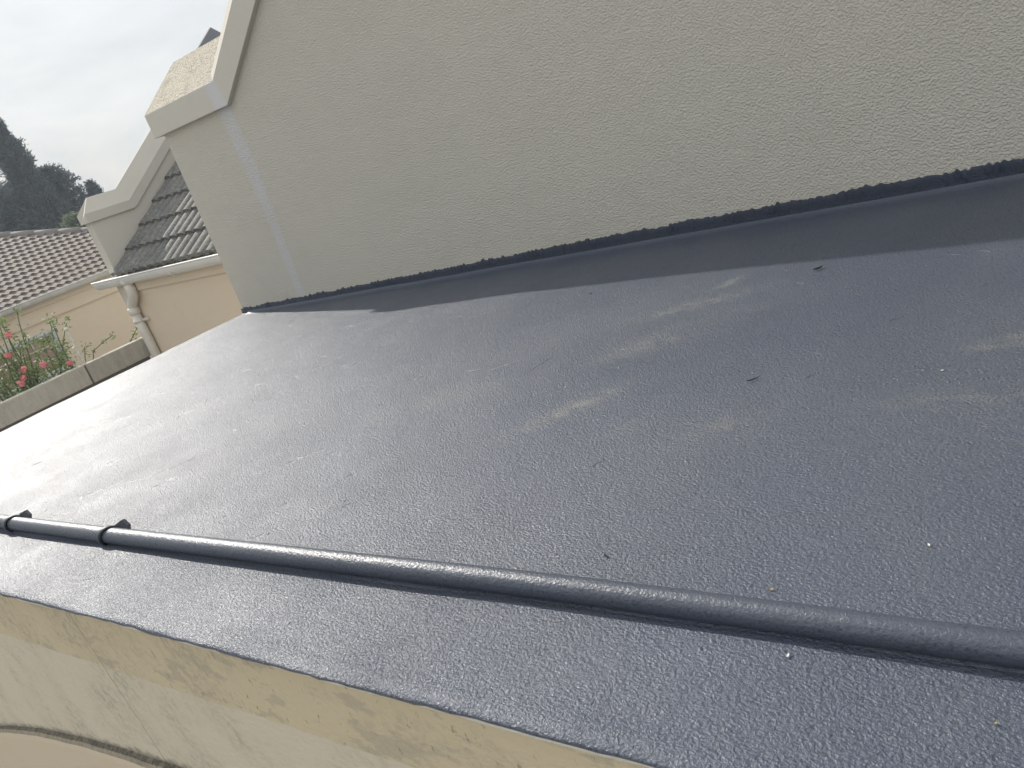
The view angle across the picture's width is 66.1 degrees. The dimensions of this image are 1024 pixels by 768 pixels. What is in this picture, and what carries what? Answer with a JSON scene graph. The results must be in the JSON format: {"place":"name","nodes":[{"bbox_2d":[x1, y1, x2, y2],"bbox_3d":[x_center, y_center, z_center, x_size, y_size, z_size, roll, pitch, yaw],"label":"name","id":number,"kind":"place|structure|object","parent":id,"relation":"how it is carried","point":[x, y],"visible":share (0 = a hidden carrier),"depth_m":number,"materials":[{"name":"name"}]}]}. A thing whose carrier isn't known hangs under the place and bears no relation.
{"place":"outdoors","nodes":[
{"label":"outdoors","id":0,"kind":"place"},
{"bbox_2d":[64,327,85,363],"bbox_3d":[-5.505,-0.483,9.919,0.048,0.503,0.050,-2,26,39],"label":"garden stake","id":1,"kind":"object","parent":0,"point":[66,329],"visible":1,"depth_m":9.90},
{"bbox_2d":[0,227,151,401],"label":"hipped roof house","id":2,"kind":"structure","parent":0,"point":[58,271],"depth_m":12.34,"materials":[{"name":"brown tile"}]},
{"bbox_2d":[0,328,75,401],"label":"rose bush","id":3,"kind":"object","parent":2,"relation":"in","point":[50,354],"depth_m":11.75,"materials":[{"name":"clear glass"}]},
{"bbox_2d":[0,0,228,197],"label":"sky","id":4,"kind":"structure","parent":0,"point":[80,79],"materials":[{"name":"white"}]},
{"bbox_2d":[0,158,1023,767],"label":"flat roofed garage","id":5,"kind":"structure","parent":0,"point":[580,408],"depth_m":1.43,"materials":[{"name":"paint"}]},
{"bbox_2d":[0,510,1023,673],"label":"conduit pipe","id":6,"kind":"object","parent":5,"relation":"on","point":[1001,649],"visible":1,"depth_m":0.97,"materials":[{"name":"paint"}]},
{"label":"ground","id":7,"kind":"structure","parent":0,"visible":0},
{"bbox_2d":[0,176,31,231],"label":"conifer tree","id":8,"kind":"object","parent":7,"relation":"on","point":[4,214],"visible":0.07,"depth_m":29.54,"materials":[{"name":"green plant"}]},
{"bbox_2d":[2,180,78,231],"bbox_3d":[-18.543,-5.466,31.932,3.944,5.719,3.714,-22,20,-9],"label":"conifer tree","id":9,"kind":"object","parent":7,"relation":"on","point":[7,221],"visible":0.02,"depth_m":30.20,"materials":[{"name":"green plant"}]},
{"bbox_2d":[0,117,81,230],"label":"conifer tree","id":10,"kind":"object","parent":7,"relation":"on","point":[23,176],"visible":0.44,"depth_m":29.64,"materials":[{"name":"green plant"}]},
{"bbox_2d":[0,303,91,400],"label":"rose bush","id":11,"kind":"object","parent":7,"relation":"on","point":[23,379],"visible":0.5,"depth_m":9.80,"materials":[{"name":"green plant"}]},
{"bbox_2d":[91,331,115,358],"bbox_3d":[-5.349,-0.406,10.321,0.472,0.449,0.117,-31,24,-31],"label":"rose sprig","id":12,"kind":"object","parent":11,"relation":"attached to","point":[103,341],"visible":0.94,"depth_m":10.31,"materials":[{"name":"green plant"}]},
{"bbox_2d":[37,163,87,225],"bbox_3d":[-17.665,-5.952,31.957,3.192,6.040,3.077,-2,26,39],"label":"conifer tree","id":13,"kind":"object","parent":7,"relation":"on","point":[63,183],"visible":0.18,"depth_m":31.09,"materials":[{"name":"green plant"}]},
{"bbox_2d":[55,206,85,228],"bbox_3d":[-13.338,-3.846,25.687,2.361,3.961,2.304,-2,26,39],"label":"leafy bush","id":14,"kind":"object","parent":7,"relation":"on","point":[70,220],"visible":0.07,"depth_m":24.85,"materials":[{"name":"green plant"}]},
{"bbox_2d":[0,337,150,431],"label":"boundary wall","id":15,"kind":"structure","parent":7,"relation":"on","point":[35,400],"depth_m":9.82,"materials":[{"name":"paint"}]},
{"bbox_2d":[129,327,137,341],"bbox_3d":[-5.072,-0.593,10.594,0.312,0.428,0.126,-26,21,-20],"label":"rose sprig","id":16,"kind":"object","parent":15,"relation":"on","point":[135,333],"visible":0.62,"depth_m":10.57,"materials":[{"name":"green plant"}]},
{"bbox_2d":[83,178,103,197],"bbox_3d":[-16.007,-5.952,32.074,1.416,4.964,1.395,-2,26,39],"label":"conifer tree","id":17,"kind":"object","parent":7,"relation":"on","point":[92,188],"visible":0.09,"depth_m":31.21,"materials":[{"name":"green plant"}]},
{"bbox_2d":[77,27,242,352],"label":"parapet gable house","id":18,"kind":"structure","parent":7,"relation":"on","point":[142,221],"depth_m":9.89,"materials":[{"name":"beige paint"}]},
{"bbox_2d":[120,281,160,357],"bbox_3d":[-4.534,-0.185,10.363,0.379,2.568,0.151,2,28,44],"label":"downpipe","id":19,"kind":"object","parent":18,"relation":"attached to","point":[134,312],"visible":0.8,"depth_m":10.14,"materials":[{"name":"beige plastic"}]},
{"bbox_2d":[145,0,1023,312],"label":"gable wall house","id":20,"kind":"structure","parent":7,"relation":"on","point":[315,146],"depth_m":2.99,"materials":[{"name":"paint"}]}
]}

